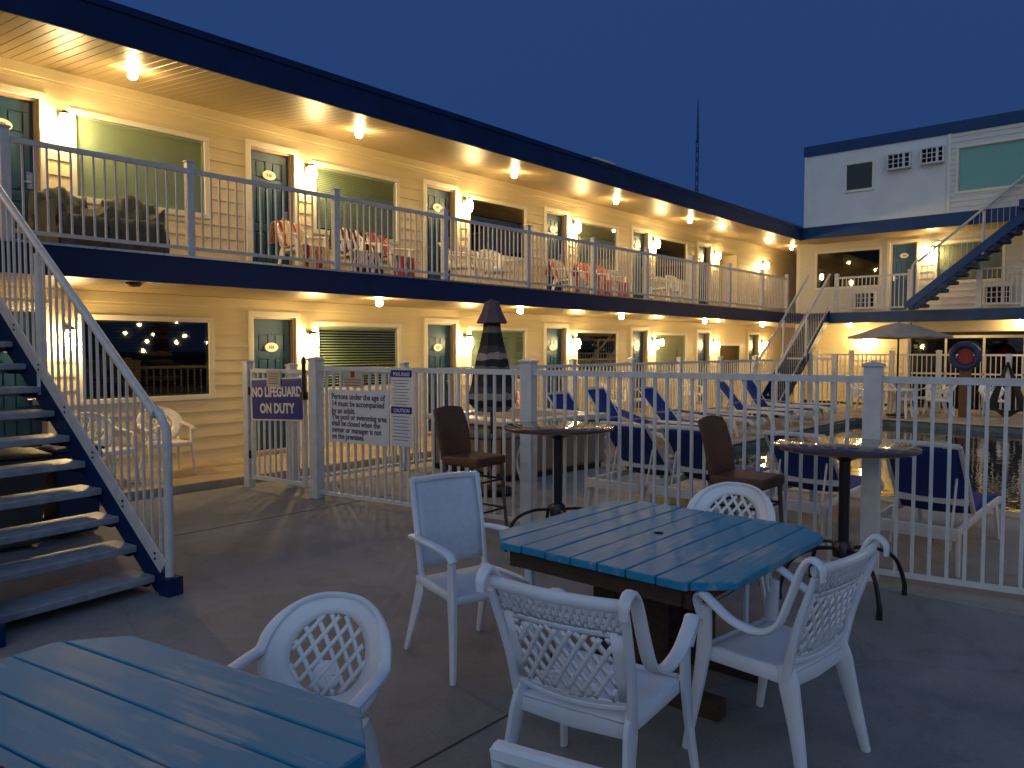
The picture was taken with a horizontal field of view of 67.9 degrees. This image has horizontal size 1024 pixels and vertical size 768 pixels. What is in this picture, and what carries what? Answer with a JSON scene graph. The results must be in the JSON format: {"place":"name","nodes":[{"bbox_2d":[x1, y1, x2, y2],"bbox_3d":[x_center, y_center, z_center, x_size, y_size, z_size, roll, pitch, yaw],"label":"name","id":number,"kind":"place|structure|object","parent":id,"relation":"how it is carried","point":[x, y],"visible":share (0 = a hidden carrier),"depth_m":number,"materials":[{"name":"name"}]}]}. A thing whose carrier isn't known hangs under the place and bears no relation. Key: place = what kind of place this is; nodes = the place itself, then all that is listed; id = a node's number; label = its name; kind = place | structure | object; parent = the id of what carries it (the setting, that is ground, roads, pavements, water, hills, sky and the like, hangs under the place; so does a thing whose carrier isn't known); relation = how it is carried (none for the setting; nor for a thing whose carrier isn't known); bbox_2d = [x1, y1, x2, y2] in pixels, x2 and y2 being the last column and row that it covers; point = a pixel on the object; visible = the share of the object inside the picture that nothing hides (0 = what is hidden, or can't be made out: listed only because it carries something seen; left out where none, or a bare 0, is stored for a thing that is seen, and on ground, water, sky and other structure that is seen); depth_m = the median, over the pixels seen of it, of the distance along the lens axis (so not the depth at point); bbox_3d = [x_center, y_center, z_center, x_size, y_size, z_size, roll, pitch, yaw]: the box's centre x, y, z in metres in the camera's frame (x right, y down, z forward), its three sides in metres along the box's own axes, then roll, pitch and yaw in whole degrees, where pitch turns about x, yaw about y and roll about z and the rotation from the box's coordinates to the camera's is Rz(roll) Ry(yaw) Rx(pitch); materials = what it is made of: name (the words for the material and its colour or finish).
{"place":"outdoors","nodes":[
{"label":"outdoors","id":0,"kind":"place"},
{"bbox_2d":[0,185,182,647],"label":"staircase","id":1,"kind":"structure","parent":0,"point":[29,364],"depth_m":5.71,"materials":[{"name":"metal"}]},
{"bbox_2d":[43,393,813,512],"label":"walkway","id":2,"kind":"structure","parent":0,"point":[216,474],"depth_m":10.29,"materials":[{"name":"concrete"}]},
{"bbox_2d":[75,412,141,482],"bbox_3d":[-5.001,0.791,9.248,0.709,0.868,0.636,2,3,31],"label":"plastic chair","id":3,"kind":"object","parent":2,"relation":"on","point":[109,440],"visible":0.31,"depth_m":9.40,"materials":[{"name":"beige plastic"}]},
{"bbox_2d":[137,407,196,478],"bbox_3d":[-4.586,0.755,10.028,0.636,0.868,0.709,-2,4,-41],"label":"plastic chair","id":4,"kind":"object","parent":2,"relation":"on","point":[177,422],"visible":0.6,"depth_m":10.10,"materials":[{"name":"beige plastic"}]},
{"bbox_2d":[0,0,815,472],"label":"motel wing","id":5,"kind":"structure","parent":2,"relation":"on","point":[184,334],"depth_m":11.40,"materials":[{"name":"wood"}]},
{"bbox_2d":[0,96,33,239],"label":"door","id":6,"kind":"structure","parent":5,"relation":"in","point":[18,114],"depth_m":9.25,"materials":[{"name":"teal paint"}]},
{"bbox_2d":[0,311,41,447],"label":"door","id":7,"kind":"structure","parent":5,"relation":"in","point":[10,403],"depth_m":9.32,"materials":[{"name":"teal paint"}]},
{"bbox_2d":[57,110,71,133],"bbox_3d":[-5.542,-3.242,9.409,0.213,0.300,0.156,2,4,41],"label":"wall lamp","id":8,"kind":"object","parent":5,"relation":"attached to","point":[64,122],"visible":1,"depth_m":9.35,"materials":[{"name":"glass"}]},
{"bbox_2d":[26,186,111,247],"bbox_3d":[-5.167,-1.910,8.920,0.849,0.884,0.708,2,3,35],"label":"covered chair","id":9,"kind":"object","parent":5,"relation":"on","point":[65,210],"visible":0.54,"depth_m":8.72,"materials":[{"name":"black fabric"}]},
{"bbox_2d":[38,107,209,219],"bbox_3d":[-5.184,-2.936,10.458,0.634,1.430,2.290,2,4,41],"label":"window","id":10,"kind":"structure","parent":5,"relation":"in","point":[92,131],"depth_m":10.22,"materials":[{"name":"green"}]},
{"bbox_2d":[100,195,169,253],"bbox_3d":[-4.663,-1.930,9.344,0.708,0.884,0.849,-2,3,-35],"label":"covered chair","id":11,"kind":"object","parent":5,"relation":"on","point":[121,204],"visible":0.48,"depth_m":9.12,"materials":[{"name":"black fabric"}]},
{"bbox_2d":[78,314,214,405],"bbox_3d":[-5.170,-0.352,10.594,0.634,1.435,2.290,2,4,41],"label":"window","id":12,"kind":"structure","parent":5,"relation":"in","point":[171,358],"depth_m":10.50,"materials":[{"name":"black"}]},
{"bbox_2d":[251,150,288,264],"bbox_3d":[-3.763,-2.603,11.804,0.130,1.940,0.680,2,4,41],"label":"door","id":13,"kind":"structure","parent":5,"relation":"in","point":[265,167],"depth_m":11.78,"materials":[{"name":"teal paint"}]},
{"bbox_2d":[254,319,289,450],"bbox_3d":[-3.786,0.006,11.946,0.068,2.035,0.680,2,4,41],"label":"door","id":14,"kind":"structure","parent":5,"relation":"in","point":[271,337],"depth_m":11.92,"materials":[{"name":"teal paint"}]},
{"bbox_2d":[277,223,327,265],"bbox_3d":[-3.173,-2.011,11.370,0.709,0.868,0.636,2,3,37],"label":"plastic chair","id":15,"kind":"object","parent":5,"relation":"on","point":[294,250],"visible":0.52,"depth_m":11.27,"materials":[{"name":"beige plastic"}]},
{"bbox_2d":[270,220,329,268],"bbox_3d":[-3.192,-2.064,11.381,0.795,0.831,0.564,2,3,37],"label":"towel","id":16,"kind":"object","parent":15,"relation":"on","point":[302,246],"visible":0.66,"depth_m":11.35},
{"bbox_2d":[292,160,400,244],"bbox_3d":[-2.841,-3.061,13.142,0.634,1.430,2.290,2,4,41],"label":"window","id":17,"kind":"structure","parent":5,"relation":"in","point":[353,183],"depth_m":13.06,"materials":[{"name":"green"}]},
{"bbox_2d":[294,321,401,392],"bbox_3d":[-2.827,-0.477,13.278,0.634,1.435,2.290,2,4,41],"label":"window","id":18,"kind":"structure","parent":5,"relation":"in","point":[342,344],"depth_m":13.44,"materials":[{"name":"black"}]},
{"bbox_2d":[340,235,380,270],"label":"plastic chair","id":19,"kind":"object","parent":5,"relation":"on","point":[348,255],"visible":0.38,"depth_m":11.99,"materials":[{"name":"beige plastic"}]},
{"bbox_2d":[328,228,382,273],"bbox_3d":[-2.481,-2.095,12.043,0.564,0.831,0.796,-2,4,-43],"label":"towel","id":20,"kind":"object","parent":19,"relation":"on","point":[354,251],"visible":0.56,"depth_m":11.93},
{"bbox_2d":[366,238,412,274],"bbox_3d":[-2.059,-2.070,12.644,0.709,0.868,0.636,2,3,31],"label":"plastic chair","id":21,"kind":"object","parent":5,"relation":"on","point":[390,260],"visible":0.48,"depth_m":12.40,"materials":[{"name":"beige plastic"}]},
{"bbox_2d":[365,233,414,276],"bbox_3d":[-2.079,-2.124,12.653,0.796,0.831,0.564,2,3,31],"label":"towel","id":22,"kind":"object","parent":21,"relation":"on","point":[403,273],"visible":0.49,"depth_m":12.61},
{"bbox_2d":[0,123,788,311],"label":"balcony railing","id":23,"kind":"object","parent":5,"relation":"on","point":[190,248],"visible":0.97,"depth_m":10.46,"materials":[{"name":"metal"}]},
{"bbox_2d":[427,188,449,279],"bbox_3d":[-1.419,-2.728,14.488,0.130,1.940,0.680,2,4,41],"label":"door","id":24,"kind":"structure","parent":5,"relation":"in","point":[437,200],"depth_m":14.47,"materials":[{"name":"teal paint"}]},
{"bbox_2d":[428,324,449,431],"bbox_3d":[-1.419,-0.119,14.609,0.130,2.035,0.680,2,4,41],"label":"door","id":25,"kind":"structure","parent":5,"relation":"in","point":[438,335],"depth_m":14.60,"materials":[{"name":"teal paint"}]},
{"bbox_2d":[438,242,479,282],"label":"plastic chair","id":26,"kind":"object","parent":5,"relation":"on","point":[458,265],"visible":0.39,"depth_m":13.77,"materials":[{"name":"beige plastic"}]},
{"bbox_2d":[477,249,516,285],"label":"plastic chair","id":27,"kind":"object","parent":5,"relation":"on","point":[490,264],"visible":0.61,"depth_m":14.53,"materials":[{"name":"beige plastic"}]},
{"bbox_2d":[467,194,527,260],"bbox_3d":[-0.497,-3.186,15.826,0.634,1.430,2.290,2,4,41],"label":"window","id":28,"kind":"structure","parent":5,"relation":"in","point":[486,210],"depth_m":15.61,"materials":[{"name":"black"}]},
{"bbox_2d":[468,326,527,384],"bbox_3d":[-0.484,-0.602,15.962,0.634,1.435,2.290,2,4,41],"label":"window","id":29,"kind":"structure","parent":5,"relation":"in","point":[513,338],"depth_m":16.10,"materials":[{"name":"green"}]},
{"bbox_2d":[546,328,560,408],"bbox_3d":[0.924,-0.244,17.293,0.130,2.035,0.680,2,4,41],"label":"door","id":30,"kind":"structure","parent":5,"relation":"in","point":[553,335],"depth_m":17.32,"materials":[{"name":"teal paint"}]},
{"bbox_2d":[547,213,561,289],"bbox_3d":[0.924,-2.854,17.171,0.130,1.940,0.680,2,4,41],"label":"door","id":31,"kind":"structure","parent":5,"relation":"in","point":[554,222],"depth_m":17.20,"materials":[{"name":"teal paint"}]},
{"bbox_2d":[550,261,584,291],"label":"plastic chair","id":32,"kind":"object","parent":5,"relation":"on","point":[564,289],"visible":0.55,"depth_m":16.25,"materials":[{"name":"beige plastic"}]},
{"bbox_2d":[545,259,586,292],"bbox_3d":[1.145,-2.296,16.349,0.795,0.831,0.564,2,3,36],"label":"towel","id":33,"kind":"object","parent":32,"relation":"on","point":[580,290],"visible":0.47,"depth_m":16.33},
{"bbox_2d":[577,268,610,285],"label":"plastic chair","id":34,"kind":"object","parent":5,"relation":"on","point":[596,273],"visible":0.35,"depth_m":16.97,"materials":[{"name":"beige plastic"}]},
{"bbox_2d":[573,263,612,294],"bbox_3d":[1.785,-2.327,17.006,0.564,0.831,0.795,-3,4,-44],"label":"towel","id":35,"kind":"object","parent":34,"relation":"on","point":[604,293],"visible":0.4,"depth_m":16.92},
{"bbox_2d":[575,329,618,379],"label":"window","id":36,"kind":"structure","parent":5,"relation":"in","point":[597,346],"depth_m":18.48,"materials":[{"name":"black"}]},
{"bbox_2d":[575,218,618,273],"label":"window","id":37,"kind":"structure","parent":5,"relation":"in","point":[606,234],"depth_m":18.56,"materials":[{"name":"green"}]},
{"bbox_2d":[633,331,642,408],"bbox_3d":[3.243,-0.370,19.998,0.068,2.035,0.680,2,4,41],"label":"door","id":38,"kind":"structure","parent":5,"relation":"in","point":[637,335],"depth_m":20.06,"materials":[{"name":"teal paint"}]},
{"bbox_2d":[633,232,643,297],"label":"door","id":39,"kind":"structure","parent":5,"relation":"in","point":[638,240],"depth_m":19.91,"materials":[{"name":"teal paint"}]},
{"bbox_2d":[654,332,687,372],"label":"window","id":40,"kind":"structure","parent":5,"relation":"in","point":[671,345],"depth_m":21.20,"materials":[{"name":"green"}]},
{"bbox_2d":[654,235,687,282],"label":"window","id":41,"kind":"structure","parent":5,"relation":"in","point":[671,247],"depth_m":21.04,"materials":[{"name":"black"}]},
{"bbox_2d":[718,343,740,372],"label":"window","id":42,"kind":"structure","parent":5,"relation":"in","point":[730,351],"depth_m":24.03,"materials":[{"name":"black"}]},
{"bbox_2d":[0,476,1023,767],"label":"courtyard paving","id":43,"kind":"structure","parent":0,"point":[940,682],"depth_m":4.53,"materials":[{"name":"concrete"}]},
{"bbox_2d":[0,447,51,549],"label":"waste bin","id":44,"kind":"object","parent":43,"relation":"on","point":[18,485],"visible":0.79,"depth_m":6.54,"materials":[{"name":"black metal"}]},
{"bbox_2d":[32,444,104,535],"bbox_3d":[-4.158,0.972,7.154,0.519,0.888,0.477,2,3,39],"label":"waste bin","id":45,"kind":"object","parent":43,"relation":"on","point":[64,508],"visible":0.25,"depth_m":6.97,"materials":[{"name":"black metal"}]},
{"bbox_2d":[0,635,365,767],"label":"picnic table","id":46,"kind":"object","parent":43,"relation":"on","point":[129,701],"visible":1,"depth_m":2.06,"materials":[{"name":"blue"}]},
{"bbox_2d":[241,356,307,487],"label":"pool gate","id":47,"kind":"structure","parent":43,"relation":"on","point":[249,371],"depth_m":9.39,"materials":[{"name":"plastic"}]},
{"bbox_2d":[251,377,303,420],"bbox_3d":[-2.856,0.185,9.219,0.980,0.520,0.011,-1,2,35],"label":"lifeguard sign","id":48,"kind":"object","parent":47,"relation":"attached to","point":[283,402],"visible":1,"depth_m":9.20,"materials":[{"name":"purple"}]},
{"bbox_2d":[227,592,391,767],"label":"plastic chair","id":49,"kind":"object","parent":43,"relation":"on","point":[277,640],"visible":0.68,"depth_m":2.82,"materials":[{"name":"white plastic"}]},
{"bbox_2d":[158,495,735,767],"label":"paving joint","id":50,"kind":"object","parent":43,"relation":"on","point":[435,754],"visible":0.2,"depth_m":3.51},
{"bbox_2d":[433,406,507,526],"bbox_3d":[-0.403,0.819,7.026,0.597,1.212,0.475,2,3,37],"label":"bar stool","id":51,"kind":"object","parent":43,"relation":"on","point":[452,428],"visible":0.82,"depth_m":7.03,"materials":[{"name":"brown wicker"}]},
{"bbox_2d":[404,471,539,685],"bbox_3d":[-0.247,1.048,4.330,0.586,1.015,0.609,-2,3,-35],"label":"sling chair","id":52,"kind":"object","parent":43,"relation":"on","point":[450,525],"visible":0.76,"depth_m":4.42,"materials":[{"name":"white plastic"}]},
{"bbox_2d":[489,739,600,767],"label":"sling chair","id":53,"kind":"object","parent":43,"relation":"on","point":[505,754],"visible":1,"depth_m":1.35,"materials":[{"name":"white plastic"}]},
{"bbox_2d":[504,421,612,551],"bbox_3d":[0.401,0.902,6.626,0.950,1.080,0.950,2,3,35],"label":"bar table","id":54,"kind":"object","parent":43,"relation":"on","point":[558,432],"visible":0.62,"depth_m":6.57,"materials":[{"name":"brown metal"}]},
{"bbox_2d":[475,564,699,767],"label":"plastic chair","id":55,"kind":"object","parent":43,"relation":"on","point":[622,694],"visible":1,"depth_m":2.70,"materials":[{"name":"white plastic"}]},
{"bbox_2d":[499,501,822,721],"bbox_3d":[0.787,1.179,4.096,1.372,0.763,1.384,2,4,41],"label":"picnic table","id":56,"kind":"object","parent":43,"relation":"on","point":[666,562],"visible":0.85,"depth_m":3.81,"materials":[{"name":"blue"}]},
{"bbox_2d":[306,357,1023,594],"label":"pool fence","id":57,"kind":"object","parent":43,"relation":"on","point":[873,379],"visible":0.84,"depth_m":6.54,"materials":[{"name":"plastic"}]},
{"bbox_2d":[343,370,362,387],"bbox_3d":[-1.781,-0.056,8.496,0.300,0.190,0.007,2,3,32],"label":"notice","id":58,"kind":"object","parent":57,"relation":"attached to","point":[353,378],"visible":1,"depth_m":8.49,"materials":[{"name":"plastic"}]},
{"bbox_2d":[329,389,388,446],"bbox_3d":[-1.713,0.370,8.473,0.900,0.600,0.007,2,3,32],"label":"pool rules sign","id":59,"kind":"object","parent":57,"relation":"attached to","point":[358,417],"visible":1,"depth_m":8.46,"materials":[{"name":"white"}]},
{"bbox_2d":[391,370,412,446],"bbox_3d":[-1.181,0.261,8.129,0.290,0.820,0.009,2,3,33],"label":"pool notice board","id":60,"kind":"object","parent":57,"relation":"attached to","point":[401,408],"visible":1,"depth_m":8.13,"materials":[{"name":"white"}]},
{"bbox_2d":[687,482,775,623],"bbox_3d":[1.306,1.099,4.791,0.636,0.868,0.709,2,3,35],"label":"plastic chair","id":61,"kind":"object","parent":43,"relation":"on","point":[705,499],"visible":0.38,"depth_m":4.99,"materials":[{"name":"white plastic"}]},
{"bbox_2d":[697,416,785,584],"bbox_3d":[1.779,0.869,5.954,0.597,1.212,0.475,2,4,42],"label":"bar stool","id":62,"kind":"object","parent":43,"relation":"on","point":[717,442],"visible":0.73,"depth_m":5.94,"materials":[{"name":"brown wicker"}]},
{"bbox_2d":[682,534,889,767],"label":"plastic chair","id":63,"kind":"object","parent":43,"relation":"on","point":[770,645],"visible":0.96,"depth_m":3.18,"materials":[{"name":"white plastic"}]},
{"bbox_2d":[773,437,921,620],"bbox_3d":[2.332,0.962,5.341,0.950,1.080,0.950,2,3,40],"label":"bar table","id":64,"kind":"object","parent":43,"relation":"on","point":[845,452],"visible":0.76,"depth_m":5.30,"materials":[{"name":"brown metal"}]},
{"bbox_2d":[110,0,1023,227],"label":"sky","id":65,"kind":"structure","parent":0,"point":[619,82],"materials":[{"name":"blue"}]},
{"bbox_2d":[308,401,1023,615],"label":"pool deck","id":66,"kind":"structure","parent":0,"point":[1011,603],"depth_m":7.61,"materials":[{"name":"concrete"}]},
{"bbox_2d":[464,429,519,499],"bbox_3d":[-0.241,0.960,9.181,0.950,0.734,0.950,2,4,41],"label":"patio table","id":67,"kind":"object","parent":66,"relation":"on","point":[490,435],"visible":0.3,"depth_m":9.03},
{"bbox_2d":[469,299,516,497],"bbox_3d":[-0.241,0.154,9.144,0.580,2.340,0.580,2,4,41],"label":"closed umbrella","id":68,"kind":"object","parent":66,"relation":"on","point":[491,353],"visible":0.71,"depth_m":8.99,"materials":[{"name":"fabric"}]},
{"bbox_2d":[426,407,606,481],"bbox_3d":[0.089,0.830,11.184,2.040,0.800,1.780,-2,4,-43],"label":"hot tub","id":69,"kind":"object","parent":66,"relation":"on","point":[570,446],"visible":0.32,"depth_m":10.67,"materials":[{"name":"white"}]},
{"bbox_2d":[284,355,779,487],"bbox_3d":[2.463,0.240,15.527,0.122,1.572,16.022,2,4,41],"label":"walkway fence","id":70,"kind":"object","parent":66,"relation":"on","point":[631,365],"visible":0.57,"depth_m":14.29,"materials":[{"name":"plastic"}]},
{"bbox_2d":[546,391,611,461],"bbox_3d":[1.295,0.667,12.426,0.679,1.023,1.962,-3,4,-45],"label":"sun lounger","id":71,"kind":"object","parent":66,"relation":"on","point":[559,401],"visible":0.09,"depth_m":12.86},
{"bbox_2d":[588,387,669,449],"bbox_3d":[1.998,0.609,13.227,1.962,1.066,0.679,2,4,41],"label":"sun lounger","id":72,"kind":"object","parent":66,"relation":"on","point":[603,402],"visible":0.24,"depth_m":13.55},
{"bbox_2d":[588,421,710,506],"bbox_3d":[1.677,0.865,8.606,0.679,0.985,1.962,2,4,41],"label":"sun lounger","id":73,"kind":"object","parent":66,"relation":"on","point":[648,457],"visible":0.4,"depth_m":8.13,"materials":[{"name":"fabric"}]},
{"bbox_2d":[615,406,698,426],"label":"sun lounger","id":74,"kind":"object","parent":66,"relation":"on","point":[636,417],"visible":0.22,"depth_m":14.17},
{"bbox_2d":[637,386,728,429],"bbox_3d":[3.201,0.575,14.610,0.679,1.004,1.962,-3,4,-45],"label":"sun lounger","id":75,"kind":"object","parent":66,"relation":"on","point":[660,405],"visible":0.3,"depth_m":14.91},
{"bbox_2d":[647,425,777,510],"bbox_3d":[2.231,0.882,8.229,0.679,0.985,1.962,2,3,39],"label":"sun lounger","id":76,"kind":"object","parent":66,"relation":"on","point":[685,453],"visible":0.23,"depth_m":7.81,"materials":[{"name":"fabric"}]},
{"bbox_2d":[671,409,766,436],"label":"sun lounger","id":77,"kind":"object","parent":66,"relation":"on","point":[699,414],"visible":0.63,"depth_m":15.59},
{"bbox_2d":[707,380,798,429],"bbox_3d":[5.360,0.450,17.082,1.962,1.023,0.679,2,3,37],"label":"sun lounger","id":78,"kind":"object","parent":66,"relation":"on","point":[737,402],"visible":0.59,"depth_m":17.15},
{"bbox_2d":[727,380,814,425],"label":"sun lounger","id":79,"kind":"object","parent":66,"relation":"on","point":[752,389],"visible":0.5,"depth_m":18.08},
{"bbox_2d":[749,274,830,417],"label":"staircase","id":80,"kind":"structure","parent":66,"relation":"on","point":[804,340],"depth_m":20.97,"materials":[{"name":"metal"}]},
{"bbox_2d":[749,399,837,420],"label":"sun lounger","id":81,"kind":"object","parent":66,"relation":"on","point":[807,405],"visible":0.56,"depth_m":18.81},
{"bbox_2d":[780,354,838,412],"bbox_3d":[8.199,-0.036,21.033,1.546,1.612,0.146,2,3,39],"label":"corner fence","id":82,"kind":"object","parent":66,"relation":"on","point":[834,358],"visible":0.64,"depth_m":20.85,"materials":[{"name":"plastic"}]},
{"bbox_2d":[602,416,1022,519],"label":"pool coping","id":83,"kind":"object","parent":66,"relation":"on","point":[1008,514],"visible":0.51,"depth_m":14.40,"materials":[{"name":"concrete"}]},
{"bbox_2d":[752,430,884,545],"bbox_3d":[3.131,0.909,7.658,0.679,0.985,1.962,2,4,41],"label":"sun lounger","id":84,"kind":"object","parent":66,"relation":"on","point":[808,476],"visible":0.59,"depth_m":7.24,"materials":[{"name":"fabric"}]},
{"bbox_2d":[733,419,1022,452],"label":"pool basin","id":85,"kind":"object","parent":66,"relation":"in","point":[750,445],"visible":0.14,"depth_m":17.36,"materials":[{"name":"tile"}]},
{"bbox_2d":[745,110,1023,408],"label":"cross wing","id":86,"kind":"structure","parent":66,"relation":"on","point":[866,213],"depth_m":21.19,"materials":[{"name":"paint"}]},
{"bbox_2d":[814,247,890,289],"bbox_3d":[10.292,-3.471,23.107,2.400,1.440,0.634,2,4,41],"label":"window","id":87,"kind":"structure","parent":86,"relation":"in","point":[860,261],"depth_m":22.87,"materials":[{"name":"black"}]},
{"bbox_2d":[844,159,874,193],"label":"window","id":88,"kind":"structure","parent":86,"relation":"in","point":[858,177],"depth_m":21.42,"materials":[{"name":"black"}]},
{"bbox_2d":[854,291,876,307],"bbox_3d":[10.464,-2.482,22.513,0.580,0.480,0.172,2,4,41],"label":"air conditioner","id":89,"kind":"object","parent":86,"relation":"attached to","point":[874,293],"visible":0.78,"depth_m":22.50,"materials":[{"name":"white"}]},
{"bbox_2d":[834,269,910,311],"bbox_3d":[10.090,-2.602,21.301,2.042,1.112,0.122,2,4,41],"label":"balcony railing","id":90,"kind":"object","parent":86,"relation":"on","point":[836,294],"visible":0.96,"depth_m":21.33,"materials":[{"name":"white paint"}]},
{"bbox_2d":[886,150,911,170],"bbox_3d":[10.516,-6.059,20.654,0.600,0.440,0.172,2,4,41],"label":"air conditioner","id":91,"kind":"object","parent":86,"relation":"attached to","point":[898,160],"visible":1,"depth_m":20.64,"materials":[{"name":"white"}]},
{"bbox_2d":[891,243,915,310],"bbox_3d":[11.323,-3.072,21.963,0.640,1.930,0.130,2,4,41],"label":"door","id":92,"kind":"structure","parent":86,"relation":"in","point":[904,255],"depth_m":22.02,"materials":[{"name":"blue paint"}]},
{"bbox_2d":[920,145,945,165],"bbox_3d":[11.130,-6.054,20.118,0.570,0.440,0.172,2,4,41],"label":"air conditioner","id":93,"kind":"object","parent":86,"relation":"attached to","point":[932,155],"visible":1,"depth_m":20.09,"materials":[{"name":"white"}]},
{"bbox_2d":[934,237,1005,282],"bbox_3d":[12.700,-3.383,21.009,2.150,1.460,0.634,2,4,41],"label":"window","id":94,"kind":"structure","parent":86,"relation":"in","point":[996,259],"depth_m":20.88,"materials":[{"name":"green"}]},
{"bbox_2d":[955,136,1023,194],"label":"window","id":95,"kind":"structure","parent":86,"relation":"in","point":[995,164],"depth_m":19.38,"materials":[{"name":"teal"}]},
{"bbox_2d":[983,284,1010,303],"bbox_3d":[12.982,-2.390,20.320,0.620,0.500,0.172,2,4,41],"label":"air conditioner","id":96,"kind":"object","parent":86,"relation":"attached to","point":[998,294],"visible":0.61,"depth_m":20.31,"materials":[{"name":"white"}]},
{"bbox_2d":[976,261,1023,307],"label":"balcony railing","id":97,"kind":"object","parent":86,"relation":"on","point":[979,284],"visible":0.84,"depth_m":19.36,"materials":[{"name":"metal"}]},
{"bbox_2d":[1019,199,1023,210],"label":"landing","id":98,"kind":"object","parent":86,"relation":"attached to","point":[1021,204],"visible":1,"depth_m":17.98,"materials":[{"name":"blue paint"}]},
{"bbox_2d":[904,175,1023,309],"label":"staircase","id":99,"kind":"structure","parent":98,"relation":"attached to","point":[1006,233],"depth_m":19.23,"materials":[{"name":"metal"}]},
{"bbox_2d":[848,321,952,415],"bbox_3d":[9.757,-0.397,19.224,2.316,2.400,2.316,-1,3,-26],"label":"open umbrella","id":100,"kind":"object","parent":66,"relation":"on","point":[898,330],"visible":0.91,"depth_m":18.66,"materials":[{"name":"beige fabric"}]},
{"bbox_2d":[883,388,919,418],"bbox_3d":[9.757,0.488,19.266,1.000,0.731,1.000,2,4,41],"label":"patio table","id":101,"kind":"object","parent":66,"relation":"on","point":[905,390],"visible":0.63,"depth_m":19.21,"materials":[{"name":"white plastic"}]},
{"bbox_2d":[814,350,1023,412],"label":"back fence","id":102,"kind":"object","parent":66,"relation":"on","point":[892,355],"visible":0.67,"depth_m":21.38,"materials":[{"name":"plastic"}]},
{"bbox_2d":[880,439,1005,577],"bbox_3d":[3.796,0.939,6.707,0.679,1.014,1.962,2,4,42],"label":"sun lounger","id":103,"kind":"object","parent":66,"relation":"on","point":[975,499],"visible":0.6,"depth_m":6.26,"materials":[{"name":"fabric"}]},
{"bbox_2d":[948,341,981,416],"bbox_3d":[11.518,-0.119,19.340,0.750,1.935,0.231,2,4,41],"label":"life ring stand","id":104,"kind":"object","parent":66,"relation":"on","point":[966,363],"visible":0.98,"depth_m":19.34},
{"bbox_2d":[989,354,1023,419],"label":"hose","id":105,"kind":"object","parent":66,"relation":"on","point":[1007,372],"visible":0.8,"depth_m":18.46,"materials":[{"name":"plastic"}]},
{"bbox_2d":[734,424,1022,511],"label":"pool water","id":106,"kind":"structure","parent":0,"point":[995,465],"depth_m":13.13,"materials":[{"name":"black liquid"}]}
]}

